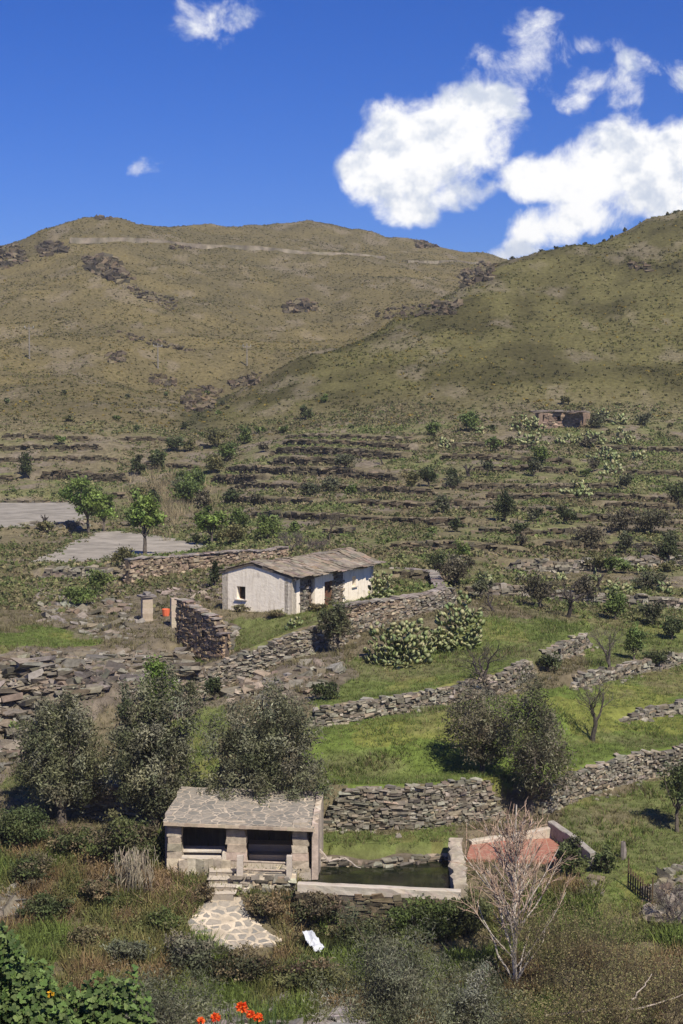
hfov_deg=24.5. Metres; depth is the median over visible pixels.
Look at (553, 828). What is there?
red basin
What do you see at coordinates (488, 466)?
shrub
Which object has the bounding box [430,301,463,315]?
crag
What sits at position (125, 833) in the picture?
shrub
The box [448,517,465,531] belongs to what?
shrub
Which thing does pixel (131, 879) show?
dry reeds
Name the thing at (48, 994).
yellow flower
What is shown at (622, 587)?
prickly pear
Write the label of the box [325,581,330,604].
door
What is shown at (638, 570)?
prickly pear
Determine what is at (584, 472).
wild shrub
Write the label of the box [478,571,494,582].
prickly pear
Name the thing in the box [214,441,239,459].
shrub
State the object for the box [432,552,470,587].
shrub
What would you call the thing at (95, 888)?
shrub
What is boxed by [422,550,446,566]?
wild shrub
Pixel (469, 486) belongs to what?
dry stone wall
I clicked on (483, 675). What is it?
bare tree
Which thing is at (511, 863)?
pale bare tree
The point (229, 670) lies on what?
dry stone wall
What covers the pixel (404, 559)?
slope scrub
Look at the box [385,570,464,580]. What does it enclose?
dry stone wall
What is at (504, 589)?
dry stone wall
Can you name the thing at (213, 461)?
shrub
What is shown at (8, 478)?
dry stone wall
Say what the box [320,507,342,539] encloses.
bare tree
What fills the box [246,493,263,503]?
wild shrub
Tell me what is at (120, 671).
rock outcrop
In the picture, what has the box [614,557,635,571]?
wild shrub
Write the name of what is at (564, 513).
shrub
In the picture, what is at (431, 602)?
dry stone wall
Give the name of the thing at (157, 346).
power pole
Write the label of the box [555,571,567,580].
prickly pear
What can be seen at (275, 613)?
shrub
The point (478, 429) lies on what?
prickly pear
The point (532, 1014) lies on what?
twiggy bush
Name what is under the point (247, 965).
shrub
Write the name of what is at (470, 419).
shrub
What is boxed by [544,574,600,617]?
bare tree
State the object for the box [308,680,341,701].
shrub
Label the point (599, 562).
shrub
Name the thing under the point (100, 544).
gravel terrace
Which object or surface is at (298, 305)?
crag
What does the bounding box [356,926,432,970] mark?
shrub
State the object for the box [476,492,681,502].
dry stone wall
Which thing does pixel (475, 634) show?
prickly pear
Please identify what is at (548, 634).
grass
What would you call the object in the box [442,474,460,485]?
shrub
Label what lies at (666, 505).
dry stone wall
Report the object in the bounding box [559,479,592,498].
prickly pear
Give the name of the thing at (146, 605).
gate pillar
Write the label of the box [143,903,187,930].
shrub
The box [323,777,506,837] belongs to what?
dry stone wall
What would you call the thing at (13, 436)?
dry stone wall
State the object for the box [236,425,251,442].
shrub
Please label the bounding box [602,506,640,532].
shrub
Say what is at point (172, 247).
crag
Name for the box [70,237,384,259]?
mountain road
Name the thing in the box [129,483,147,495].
wild shrub
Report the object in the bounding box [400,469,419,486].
shrub
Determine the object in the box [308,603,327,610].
shrub
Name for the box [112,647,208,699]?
rock outcrop
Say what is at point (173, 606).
gate pillar
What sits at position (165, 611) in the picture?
plastic tub
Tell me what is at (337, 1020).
rock outcrop
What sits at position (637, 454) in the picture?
prickly pear
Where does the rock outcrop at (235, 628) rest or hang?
on the ground at (220, 363)
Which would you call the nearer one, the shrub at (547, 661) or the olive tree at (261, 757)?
the olive tree at (261, 757)
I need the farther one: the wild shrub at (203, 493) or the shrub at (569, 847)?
the wild shrub at (203, 493)
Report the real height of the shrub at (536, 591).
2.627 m
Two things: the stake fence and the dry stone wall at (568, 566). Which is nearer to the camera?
the stake fence
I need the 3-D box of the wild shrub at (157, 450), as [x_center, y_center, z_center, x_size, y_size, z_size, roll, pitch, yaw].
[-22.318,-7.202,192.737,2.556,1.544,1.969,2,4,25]
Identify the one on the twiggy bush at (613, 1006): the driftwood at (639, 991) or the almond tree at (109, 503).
the driftwood at (639, 991)
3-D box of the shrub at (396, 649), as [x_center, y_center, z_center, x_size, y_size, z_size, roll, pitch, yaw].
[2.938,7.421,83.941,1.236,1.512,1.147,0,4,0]
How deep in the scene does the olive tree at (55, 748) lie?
64.55 m
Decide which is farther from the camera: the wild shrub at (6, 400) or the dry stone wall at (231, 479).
the wild shrub at (6, 400)
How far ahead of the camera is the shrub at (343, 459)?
169.00 m
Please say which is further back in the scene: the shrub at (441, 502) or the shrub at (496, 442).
the shrub at (496, 442)
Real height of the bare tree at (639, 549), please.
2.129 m
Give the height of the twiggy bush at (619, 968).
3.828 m
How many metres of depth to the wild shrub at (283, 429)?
200.84 m
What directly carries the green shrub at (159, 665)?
on the ground at (220, 363)
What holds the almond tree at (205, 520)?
on the ground at (220, 363)
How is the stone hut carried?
on the ground at (220, 363)
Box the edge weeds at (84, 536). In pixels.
[11,528,218,563]
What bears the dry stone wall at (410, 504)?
on the ground at (220, 363)
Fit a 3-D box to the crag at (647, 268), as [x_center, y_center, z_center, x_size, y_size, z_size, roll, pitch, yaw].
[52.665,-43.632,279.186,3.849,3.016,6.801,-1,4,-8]
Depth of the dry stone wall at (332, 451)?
180.03 m
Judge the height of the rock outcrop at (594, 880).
0.683 m
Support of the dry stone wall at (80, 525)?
on the ground at (220, 363)
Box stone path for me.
[187,897,282,957]
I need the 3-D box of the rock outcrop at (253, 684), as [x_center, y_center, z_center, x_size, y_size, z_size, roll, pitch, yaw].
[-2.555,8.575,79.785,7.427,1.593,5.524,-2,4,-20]
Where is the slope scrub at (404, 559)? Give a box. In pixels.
[0,399,682,628]
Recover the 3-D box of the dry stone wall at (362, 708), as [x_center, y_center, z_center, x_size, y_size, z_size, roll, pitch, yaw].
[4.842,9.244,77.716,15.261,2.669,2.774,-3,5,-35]
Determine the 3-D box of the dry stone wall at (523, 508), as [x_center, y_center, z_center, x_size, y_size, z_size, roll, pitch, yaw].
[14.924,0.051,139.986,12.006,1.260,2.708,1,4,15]
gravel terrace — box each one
[0,501,90,526]
[29,531,205,562]
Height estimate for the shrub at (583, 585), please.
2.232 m
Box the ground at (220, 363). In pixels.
[0,211,682,1023]
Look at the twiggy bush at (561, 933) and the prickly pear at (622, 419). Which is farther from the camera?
the prickly pear at (622, 419)
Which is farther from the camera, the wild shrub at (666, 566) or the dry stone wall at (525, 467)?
the dry stone wall at (525, 467)
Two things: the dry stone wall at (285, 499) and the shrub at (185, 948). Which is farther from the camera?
the dry stone wall at (285, 499)
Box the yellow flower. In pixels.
[47,990,53,997]
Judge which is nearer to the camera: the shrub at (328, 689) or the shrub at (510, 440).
the shrub at (328, 689)
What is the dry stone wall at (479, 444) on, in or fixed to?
on the ground at (220, 363)
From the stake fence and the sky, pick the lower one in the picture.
the stake fence
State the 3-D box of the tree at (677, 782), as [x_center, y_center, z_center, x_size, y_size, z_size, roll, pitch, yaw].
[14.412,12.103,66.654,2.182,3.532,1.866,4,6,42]
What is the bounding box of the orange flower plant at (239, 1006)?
[196,995,288,1023]
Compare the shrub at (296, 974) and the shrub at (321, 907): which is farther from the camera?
the shrub at (321, 907)
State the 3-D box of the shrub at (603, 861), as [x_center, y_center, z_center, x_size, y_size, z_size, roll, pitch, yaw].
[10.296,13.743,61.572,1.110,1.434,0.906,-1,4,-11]
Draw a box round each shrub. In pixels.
[0,797,52,852]
[3,847,62,887]
[4,397,9,403]
[9,721,27,729]
[11,890,79,923]
[14,450,32,477]
[35,520,54,531]
[43,819,98,858]
[54,435,66,444]
[58,586,104,605]
[61,414,75,420]
[62,925,110,947]
[72,807,164,866]
[76,873,121,906]
[85,566,116,592]
[99,937,155,964]
[109,544,134,563]
[112,415,120,419]
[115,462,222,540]
[123,509,131,523]
[129,454,147,476]
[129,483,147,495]
[138,648,183,712]
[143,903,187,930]
[144,484,166,503]
[147,447,168,455]
[149,450,167,468]
[160,924,217,970]
[165,434,185,449]
[166,474,203,503]
[168,477,188,490]
[173,469,189,480]
[179,437,196,449]
[181,421,187,427]
[182,940,279,985]
[183,469,207,487]
[189,532,201,541]
[191,465,201,472]
[192,882,215,902]
[193,496,209,506]
[194,489,212,501]
[200,428,230,445]
[201,676,223,699]
[202,452,224,473]
[207,560,223,585]
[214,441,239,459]
[214,522,249,544]
[221,488,244,501]
[228,506,249,526]
[231,604,250,611]
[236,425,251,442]
[240,892,292,919]
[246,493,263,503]
[254,425,267,431]
[255,442,269,449]
[255,508,286,538]
[260,608,287,617]
[265,953,356,995]
[277,425,288,431]
[285,890,343,921]
[289,521,300,530]
[299,404,313,417]
[300,481,321,494]
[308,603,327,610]
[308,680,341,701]
[313,596,357,648]
[319,393,327,401]
[320,476,342,490]
[325,913,398,948]
[329,454,358,467]
[343,483,358,495]
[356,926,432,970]
[376,890,466,940]
[386,640,405,659]
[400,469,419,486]
[418,465,439,486]
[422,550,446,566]
[424,421,440,434]
[426,527,436,532]
[427,884,495,935]
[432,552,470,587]
[434,492,452,512]
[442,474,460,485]
[445,467,458,477]
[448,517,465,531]
[452,538,472,555]
[454,409,481,431]
[462,556,475,566]
[467,569,495,599]
[476,458,493,475]
[484,436,504,451]
[486,425,495,429]
[492,488,516,521]
[503,436,518,444]
[510,421,521,428]
[511,520,528,533]
[514,571,561,606]
[515,531,528,544]
[527,507,543,521]
[528,442,554,462]
[528,458,544,476]
[538,651,562,671]
[551,504,576,520]
[552,832,593,877]
[559,395,570,402]
[567,525,609,547]
[569,574,600,597]
[578,434,598,446]
[579,467,591,475]
[580,552,616,571]
[585,411,610,427]
[587,458,600,471]
[590,844,618,873]
[600,585,630,619]
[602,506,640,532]
[603,553,625,569]
[614,503,681,533]
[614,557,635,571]
[615,530,635,553]
[616,472,633,487]
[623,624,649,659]
[626,570,672,588]
[632,412,653,425]
[635,598,666,624]
[640,648,671,663]
[649,546,661,555]
[653,534,682,560]
[658,559,676,570]
[658,612,682,639]
[661,479,682,504]
[661,530,677,538]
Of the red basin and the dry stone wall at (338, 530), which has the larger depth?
the dry stone wall at (338, 530)
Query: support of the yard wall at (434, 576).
on the ground at (220, 363)
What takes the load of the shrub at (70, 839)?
on the ground at (220, 363)
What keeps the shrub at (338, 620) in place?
on the ground at (220, 363)
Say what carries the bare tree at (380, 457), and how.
on the ground at (220, 363)
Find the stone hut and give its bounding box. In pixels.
[530,410,589,428]
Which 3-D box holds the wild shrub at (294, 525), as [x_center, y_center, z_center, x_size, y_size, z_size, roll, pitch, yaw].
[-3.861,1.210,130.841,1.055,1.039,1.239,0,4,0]
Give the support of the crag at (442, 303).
on the ground at (220, 363)
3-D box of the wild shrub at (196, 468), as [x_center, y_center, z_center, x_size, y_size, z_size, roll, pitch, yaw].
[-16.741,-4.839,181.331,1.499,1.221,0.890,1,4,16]
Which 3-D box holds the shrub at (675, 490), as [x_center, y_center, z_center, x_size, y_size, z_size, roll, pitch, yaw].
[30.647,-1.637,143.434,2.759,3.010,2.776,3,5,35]
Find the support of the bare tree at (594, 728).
on the ground at (220, 363)
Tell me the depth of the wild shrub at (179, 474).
176.05 m
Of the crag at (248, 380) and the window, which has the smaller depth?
the window
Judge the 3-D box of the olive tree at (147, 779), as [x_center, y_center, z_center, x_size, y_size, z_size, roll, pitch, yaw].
[-7.578,9.684,64.904,4.769,7.501,4.433,0,4,0]
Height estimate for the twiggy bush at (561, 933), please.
3.640 m
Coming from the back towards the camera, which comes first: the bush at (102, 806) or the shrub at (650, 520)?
the shrub at (650, 520)
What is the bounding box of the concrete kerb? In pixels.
[297,881,460,899]
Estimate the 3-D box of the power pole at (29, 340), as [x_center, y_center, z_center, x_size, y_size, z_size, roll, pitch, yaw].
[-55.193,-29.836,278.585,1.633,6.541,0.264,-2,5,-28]
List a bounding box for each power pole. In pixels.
[24,325,33,358]
[153,343,161,368]
[243,343,250,365]
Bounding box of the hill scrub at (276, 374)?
[0,210,682,443]
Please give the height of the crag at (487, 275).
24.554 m
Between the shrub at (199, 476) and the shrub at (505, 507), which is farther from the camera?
the shrub at (199, 476)
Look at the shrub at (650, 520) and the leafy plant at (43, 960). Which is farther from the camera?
the shrub at (650, 520)
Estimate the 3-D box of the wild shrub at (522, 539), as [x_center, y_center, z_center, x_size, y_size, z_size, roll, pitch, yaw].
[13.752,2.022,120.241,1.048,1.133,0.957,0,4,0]
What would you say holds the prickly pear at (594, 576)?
on the ground at (220, 363)
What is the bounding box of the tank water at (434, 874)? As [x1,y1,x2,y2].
[296,860,450,888]
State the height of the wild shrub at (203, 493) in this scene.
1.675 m
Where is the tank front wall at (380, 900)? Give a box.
[293,891,464,929]
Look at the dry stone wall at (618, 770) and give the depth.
71.36 m
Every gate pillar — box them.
[137,591,156,621]
[170,598,177,627]
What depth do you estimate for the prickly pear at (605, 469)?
165.04 m
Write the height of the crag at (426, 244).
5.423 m
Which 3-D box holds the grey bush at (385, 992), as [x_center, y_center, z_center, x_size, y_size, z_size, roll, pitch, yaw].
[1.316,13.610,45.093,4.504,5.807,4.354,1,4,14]
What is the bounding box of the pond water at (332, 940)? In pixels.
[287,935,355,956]
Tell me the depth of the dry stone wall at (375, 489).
157.93 m
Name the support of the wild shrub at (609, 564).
on the ground at (220, 363)
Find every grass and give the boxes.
[0,560,682,1023]
[0,818,682,1023]
[126,866,224,915]
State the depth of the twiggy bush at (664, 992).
48.86 m
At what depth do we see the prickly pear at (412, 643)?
82.87 m
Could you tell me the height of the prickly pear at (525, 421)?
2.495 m
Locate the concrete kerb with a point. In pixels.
(364, 889)
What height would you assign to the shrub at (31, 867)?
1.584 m
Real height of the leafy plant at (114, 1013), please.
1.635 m
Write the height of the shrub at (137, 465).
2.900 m
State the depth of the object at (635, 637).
88.42 m
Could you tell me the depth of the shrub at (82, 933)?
56.02 m
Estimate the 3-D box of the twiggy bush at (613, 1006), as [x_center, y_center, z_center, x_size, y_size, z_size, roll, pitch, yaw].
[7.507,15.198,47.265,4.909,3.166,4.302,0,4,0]
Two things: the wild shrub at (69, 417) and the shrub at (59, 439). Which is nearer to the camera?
the shrub at (59, 439)
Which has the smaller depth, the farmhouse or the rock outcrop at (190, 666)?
the rock outcrop at (190, 666)
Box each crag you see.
[0,242,28,269]
[34,240,69,256]
[81,252,135,283]
[94,214,112,219]
[104,350,126,363]
[117,330,195,351]
[127,284,177,311]
[148,373,176,388]
[168,242,200,249]
[180,385,223,411]
[227,371,262,388]
[281,297,319,313]
[372,299,462,319]
[413,239,439,248]
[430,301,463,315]
[455,260,497,287]
[627,259,654,271]
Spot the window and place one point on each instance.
(242, 589)
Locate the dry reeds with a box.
[103,846,158,896]
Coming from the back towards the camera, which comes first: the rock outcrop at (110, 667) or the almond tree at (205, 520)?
the almond tree at (205, 520)
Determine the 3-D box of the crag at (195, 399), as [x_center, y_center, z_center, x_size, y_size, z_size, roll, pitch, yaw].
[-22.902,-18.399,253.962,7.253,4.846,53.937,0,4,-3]
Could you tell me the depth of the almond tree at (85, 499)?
141.51 m
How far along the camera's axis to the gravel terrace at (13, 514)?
156.41 m
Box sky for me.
[0,0,682,259]
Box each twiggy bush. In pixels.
[487,878,662,993]
[492,971,596,1023]
[526,963,669,1023]
[546,910,682,1022]
[592,940,682,1023]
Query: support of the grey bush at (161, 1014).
on the ground at (220, 363)
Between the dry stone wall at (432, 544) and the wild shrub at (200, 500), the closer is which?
the dry stone wall at (432, 544)
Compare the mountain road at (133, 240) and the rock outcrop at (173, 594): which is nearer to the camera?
the rock outcrop at (173, 594)
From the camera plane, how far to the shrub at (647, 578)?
108.52 m
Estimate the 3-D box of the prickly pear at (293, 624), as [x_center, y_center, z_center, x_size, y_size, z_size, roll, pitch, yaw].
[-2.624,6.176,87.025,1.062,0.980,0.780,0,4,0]
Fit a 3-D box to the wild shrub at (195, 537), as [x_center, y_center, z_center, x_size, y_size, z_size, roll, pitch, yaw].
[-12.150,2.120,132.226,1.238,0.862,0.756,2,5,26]
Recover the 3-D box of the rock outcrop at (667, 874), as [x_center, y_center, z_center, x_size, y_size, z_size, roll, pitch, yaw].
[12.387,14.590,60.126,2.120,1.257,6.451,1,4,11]
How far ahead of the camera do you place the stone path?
58.37 m
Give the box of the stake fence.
[627,858,653,903]
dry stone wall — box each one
[0,443,102,451]
[0,455,118,463]
[0,475,18,481]
[0,492,129,502]
[1,433,93,441]
[17,520,90,531]
[35,469,128,482]
[40,564,122,580]
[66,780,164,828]
[118,436,199,448]
[141,462,201,468]
[186,620,339,697]
[210,474,260,484]
[224,496,318,505]
[225,464,398,481]
[230,481,438,496]
[249,509,465,525]
[265,445,405,458]
[267,456,350,466]
[281,438,410,450]
[285,432,418,441]
[306,659,551,729]
[322,527,360,534]
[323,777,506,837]
[338,498,478,508]
[338,587,470,646]
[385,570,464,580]
[390,540,521,553]
[435,482,623,490]
[438,544,475,550]
[440,452,573,464]
[441,441,535,450]
[449,505,574,512]
[464,583,682,608]
[470,464,576,474]
[470,525,604,535]
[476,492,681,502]
[503,554,682,573]
[538,744,682,815]
[539,633,607,671]
[540,539,682,551]
[562,513,682,526]
[568,651,682,692]
[601,444,682,452]
[602,501,682,512]
[603,469,682,477]
[618,698,682,723]
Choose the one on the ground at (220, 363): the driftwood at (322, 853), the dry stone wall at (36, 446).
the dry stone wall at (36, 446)
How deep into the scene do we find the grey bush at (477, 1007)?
45.98 m
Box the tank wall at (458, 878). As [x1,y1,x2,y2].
[448,838,467,928]
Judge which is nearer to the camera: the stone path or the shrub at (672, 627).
the stone path
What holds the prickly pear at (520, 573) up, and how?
on the ground at (220, 363)
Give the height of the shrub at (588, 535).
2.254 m
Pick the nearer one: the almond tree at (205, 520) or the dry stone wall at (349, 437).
the almond tree at (205, 520)
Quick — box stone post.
[620,841,626,859]
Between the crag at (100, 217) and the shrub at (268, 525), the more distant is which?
the crag at (100, 217)
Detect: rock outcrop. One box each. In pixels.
[0,648,175,749]
[0,649,117,773]
[0,883,33,924]
[29,588,146,639]
[74,660,126,685]
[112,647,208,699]
[156,566,230,603]
[194,991,370,1023]
[218,656,349,701]
[222,621,241,651]
[562,874,604,895]
[640,862,682,926]
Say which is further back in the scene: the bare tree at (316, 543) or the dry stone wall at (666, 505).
the dry stone wall at (666, 505)
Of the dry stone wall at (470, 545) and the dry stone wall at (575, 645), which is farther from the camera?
the dry stone wall at (470, 545)
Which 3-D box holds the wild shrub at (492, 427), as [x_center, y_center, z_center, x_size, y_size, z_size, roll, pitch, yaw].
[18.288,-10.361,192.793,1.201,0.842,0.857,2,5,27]
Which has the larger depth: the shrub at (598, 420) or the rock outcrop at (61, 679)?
the shrub at (598, 420)
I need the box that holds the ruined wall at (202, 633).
[174,598,231,661]
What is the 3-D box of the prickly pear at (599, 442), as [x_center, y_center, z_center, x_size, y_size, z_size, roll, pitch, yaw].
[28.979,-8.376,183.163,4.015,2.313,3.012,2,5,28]
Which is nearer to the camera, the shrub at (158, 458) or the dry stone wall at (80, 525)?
the dry stone wall at (80, 525)
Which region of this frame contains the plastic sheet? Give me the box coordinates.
[302,930,325,951]
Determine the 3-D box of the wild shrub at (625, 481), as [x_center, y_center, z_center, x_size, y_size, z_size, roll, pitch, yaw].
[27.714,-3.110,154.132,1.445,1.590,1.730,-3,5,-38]
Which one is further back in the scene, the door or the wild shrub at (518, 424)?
the wild shrub at (518, 424)
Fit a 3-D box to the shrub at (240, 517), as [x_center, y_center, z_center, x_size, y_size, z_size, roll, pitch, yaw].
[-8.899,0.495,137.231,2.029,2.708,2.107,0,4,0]
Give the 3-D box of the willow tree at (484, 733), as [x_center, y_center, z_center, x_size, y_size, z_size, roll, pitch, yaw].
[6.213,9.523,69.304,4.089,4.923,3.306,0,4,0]
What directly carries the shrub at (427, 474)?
on the ground at (220, 363)
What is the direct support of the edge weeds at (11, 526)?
on the ground at (220, 363)
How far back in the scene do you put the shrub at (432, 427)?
190.17 m
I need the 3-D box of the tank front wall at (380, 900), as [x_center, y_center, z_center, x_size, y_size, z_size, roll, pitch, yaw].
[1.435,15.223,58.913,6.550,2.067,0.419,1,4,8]
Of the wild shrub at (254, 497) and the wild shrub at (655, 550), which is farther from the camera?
the wild shrub at (254, 497)
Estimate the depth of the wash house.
61.17 m
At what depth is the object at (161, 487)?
165.74 m
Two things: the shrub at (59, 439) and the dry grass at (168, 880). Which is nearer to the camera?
the dry grass at (168, 880)
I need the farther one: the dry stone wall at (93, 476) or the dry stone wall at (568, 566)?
the dry stone wall at (93, 476)
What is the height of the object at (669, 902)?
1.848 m
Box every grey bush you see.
[101,957,239,1023]
[299,881,465,1023]
[432,953,529,1023]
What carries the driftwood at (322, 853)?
on the tank bank
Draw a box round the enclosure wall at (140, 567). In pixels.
[122,546,288,583]
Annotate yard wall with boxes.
[390,567,447,600]
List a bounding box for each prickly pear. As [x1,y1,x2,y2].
[284,616,302,630]
[363,618,435,669]
[368,569,394,598]
[421,626,455,652]
[430,590,485,650]
[438,436,454,447]
[475,426,484,433]
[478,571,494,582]
[509,413,547,431]
[514,431,548,449]
[515,572,526,581]
[550,433,575,443]
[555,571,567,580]
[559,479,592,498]
[575,430,606,448]
[585,445,619,463]
[588,568,603,581]
[597,408,609,418]
[598,459,623,474]
[606,577,632,593]
[610,426,635,444]
[611,413,629,425]
[631,450,646,460]
[633,563,644,573]
[655,580,674,593]
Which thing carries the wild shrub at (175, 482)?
on the ground at (220, 363)
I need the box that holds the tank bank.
[321,853,447,867]
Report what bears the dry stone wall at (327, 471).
on the ground at (220, 363)
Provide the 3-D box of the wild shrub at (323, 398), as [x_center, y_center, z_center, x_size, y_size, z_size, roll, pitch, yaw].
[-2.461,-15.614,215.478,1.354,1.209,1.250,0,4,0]
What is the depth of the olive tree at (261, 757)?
63.83 m
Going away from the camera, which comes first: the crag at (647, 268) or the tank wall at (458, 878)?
the tank wall at (458, 878)
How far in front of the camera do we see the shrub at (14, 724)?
75.51 m
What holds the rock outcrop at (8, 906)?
on the ground at (220, 363)
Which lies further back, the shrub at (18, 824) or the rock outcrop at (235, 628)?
the rock outcrop at (235, 628)
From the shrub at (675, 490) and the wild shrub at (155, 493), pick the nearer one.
the shrub at (675, 490)
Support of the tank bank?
on the ground at (220, 363)
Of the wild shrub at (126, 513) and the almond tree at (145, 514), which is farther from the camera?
the wild shrub at (126, 513)
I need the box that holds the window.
[234,586,246,600]
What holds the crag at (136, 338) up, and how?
on the ground at (220, 363)
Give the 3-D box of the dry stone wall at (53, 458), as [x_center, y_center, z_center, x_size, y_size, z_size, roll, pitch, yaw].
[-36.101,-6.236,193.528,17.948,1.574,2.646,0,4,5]
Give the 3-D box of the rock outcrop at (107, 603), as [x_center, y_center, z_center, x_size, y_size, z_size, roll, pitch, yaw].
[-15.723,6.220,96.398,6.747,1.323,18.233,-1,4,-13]
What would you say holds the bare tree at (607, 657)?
on the ground at (220, 363)
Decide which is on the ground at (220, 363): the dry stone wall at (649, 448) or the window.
the dry stone wall at (649, 448)
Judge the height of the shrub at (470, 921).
2.207 m
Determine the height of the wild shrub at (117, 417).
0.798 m
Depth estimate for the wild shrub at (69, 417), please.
211.10 m
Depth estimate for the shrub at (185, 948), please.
54.77 m
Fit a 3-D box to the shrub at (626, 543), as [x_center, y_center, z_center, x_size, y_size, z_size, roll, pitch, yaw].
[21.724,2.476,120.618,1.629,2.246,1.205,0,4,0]
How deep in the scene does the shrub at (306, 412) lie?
208.29 m
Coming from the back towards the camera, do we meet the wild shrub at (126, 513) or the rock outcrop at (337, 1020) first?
the wild shrub at (126, 513)
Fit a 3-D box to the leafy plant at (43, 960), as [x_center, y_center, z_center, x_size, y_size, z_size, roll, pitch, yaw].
[-3.405,5.119,15.909,1.482,2.148,1.065,0,4,0]
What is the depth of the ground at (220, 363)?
225.30 m
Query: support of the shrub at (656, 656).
on the ground at (220, 363)
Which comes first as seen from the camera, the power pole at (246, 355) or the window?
the window
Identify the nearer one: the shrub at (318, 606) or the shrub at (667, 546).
the shrub at (318, 606)
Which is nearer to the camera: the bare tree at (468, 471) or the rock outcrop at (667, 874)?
the rock outcrop at (667, 874)
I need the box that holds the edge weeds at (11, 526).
[0,497,100,529]
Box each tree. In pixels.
[6,685,113,825]
[57,474,106,532]
[93,492,117,530]
[98,658,212,830]
[128,485,166,554]
[190,675,344,807]
[192,505,229,541]
[274,531,306,550]
[304,537,329,549]
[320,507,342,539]
[355,449,362,461]
[377,449,386,464]
[438,670,522,773]
[445,799,577,982]
[452,640,508,695]
[462,464,472,477]
[482,589,494,611]
[491,658,584,816]
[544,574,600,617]
[576,678,624,740]
[586,623,625,666]
[596,572,603,587]
[630,537,650,556]
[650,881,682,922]
[651,756,682,831]
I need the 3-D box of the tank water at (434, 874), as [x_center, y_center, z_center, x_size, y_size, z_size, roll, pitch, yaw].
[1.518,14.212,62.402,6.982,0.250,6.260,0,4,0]
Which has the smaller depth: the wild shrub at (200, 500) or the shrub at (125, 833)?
the shrub at (125, 833)
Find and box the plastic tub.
[162,608,169,615]
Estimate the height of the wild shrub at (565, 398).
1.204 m
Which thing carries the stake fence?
on the ground at (220, 363)
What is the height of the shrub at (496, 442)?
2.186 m
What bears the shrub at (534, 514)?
on the ground at (220, 363)
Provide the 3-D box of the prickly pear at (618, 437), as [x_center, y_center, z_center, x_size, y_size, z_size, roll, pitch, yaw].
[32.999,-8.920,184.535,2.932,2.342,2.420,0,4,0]
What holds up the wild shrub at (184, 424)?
on the ground at (220, 363)
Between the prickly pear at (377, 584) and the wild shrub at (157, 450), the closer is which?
the prickly pear at (377, 584)
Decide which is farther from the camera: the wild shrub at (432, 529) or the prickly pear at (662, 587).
the wild shrub at (432, 529)
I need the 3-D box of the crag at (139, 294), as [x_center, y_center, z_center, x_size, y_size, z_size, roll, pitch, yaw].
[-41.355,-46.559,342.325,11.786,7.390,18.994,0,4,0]
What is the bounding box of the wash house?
[163,786,323,900]
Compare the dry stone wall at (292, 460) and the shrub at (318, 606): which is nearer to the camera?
the shrub at (318, 606)
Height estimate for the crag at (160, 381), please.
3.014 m
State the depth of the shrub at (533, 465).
161.94 m
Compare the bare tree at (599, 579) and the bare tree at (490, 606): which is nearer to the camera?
the bare tree at (490, 606)
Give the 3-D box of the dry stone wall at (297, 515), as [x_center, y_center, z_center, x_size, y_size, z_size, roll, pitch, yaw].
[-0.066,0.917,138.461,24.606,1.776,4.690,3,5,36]
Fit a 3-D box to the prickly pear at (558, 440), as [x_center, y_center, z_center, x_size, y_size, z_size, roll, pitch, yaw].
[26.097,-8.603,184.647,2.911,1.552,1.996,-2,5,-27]
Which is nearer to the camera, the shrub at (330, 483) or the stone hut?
the shrub at (330, 483)
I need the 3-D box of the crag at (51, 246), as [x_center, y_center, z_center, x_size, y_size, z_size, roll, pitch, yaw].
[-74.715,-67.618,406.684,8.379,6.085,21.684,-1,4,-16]
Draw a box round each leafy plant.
[0,920,81,1023]
[2,927,59,1020]
[59,964,156,1023]
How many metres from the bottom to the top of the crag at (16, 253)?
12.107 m
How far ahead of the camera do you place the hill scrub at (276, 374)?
264.26 m
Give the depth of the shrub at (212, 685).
78.73 m
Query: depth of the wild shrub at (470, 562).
110.73 m
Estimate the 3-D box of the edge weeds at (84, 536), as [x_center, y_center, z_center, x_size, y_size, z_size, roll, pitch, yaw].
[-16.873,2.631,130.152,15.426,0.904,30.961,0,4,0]
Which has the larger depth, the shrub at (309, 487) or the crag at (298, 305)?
the crag at (298, 305)
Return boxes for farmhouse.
[219,547,384,614]
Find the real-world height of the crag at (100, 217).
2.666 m
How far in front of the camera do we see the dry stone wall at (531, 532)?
128.06 m
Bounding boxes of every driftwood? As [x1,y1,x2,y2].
[320,849,360,867]
[545,994,682,1016]
[626,974,651,1018]
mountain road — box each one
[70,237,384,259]
[408,260,478,263]
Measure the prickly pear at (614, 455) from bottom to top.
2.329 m
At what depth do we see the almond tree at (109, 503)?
142.45 m
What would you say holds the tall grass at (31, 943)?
on the ground at (220, 363)
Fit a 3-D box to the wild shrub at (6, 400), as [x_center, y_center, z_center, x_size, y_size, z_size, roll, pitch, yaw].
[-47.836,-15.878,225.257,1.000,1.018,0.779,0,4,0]
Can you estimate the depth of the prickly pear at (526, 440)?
182.72 m
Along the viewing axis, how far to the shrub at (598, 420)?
195.74 m
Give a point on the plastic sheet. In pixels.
(310, 935)
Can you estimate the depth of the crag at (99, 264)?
373.31 m
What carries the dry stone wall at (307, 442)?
on the ground at (220, 363)
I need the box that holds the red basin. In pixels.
[466,820,595,868]
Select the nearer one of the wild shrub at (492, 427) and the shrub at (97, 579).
the shrub at (97, 579)
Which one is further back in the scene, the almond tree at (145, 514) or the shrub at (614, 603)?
the almond tree at (145, 514)
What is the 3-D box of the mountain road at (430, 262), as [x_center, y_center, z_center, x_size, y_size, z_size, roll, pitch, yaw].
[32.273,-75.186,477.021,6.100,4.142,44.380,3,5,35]

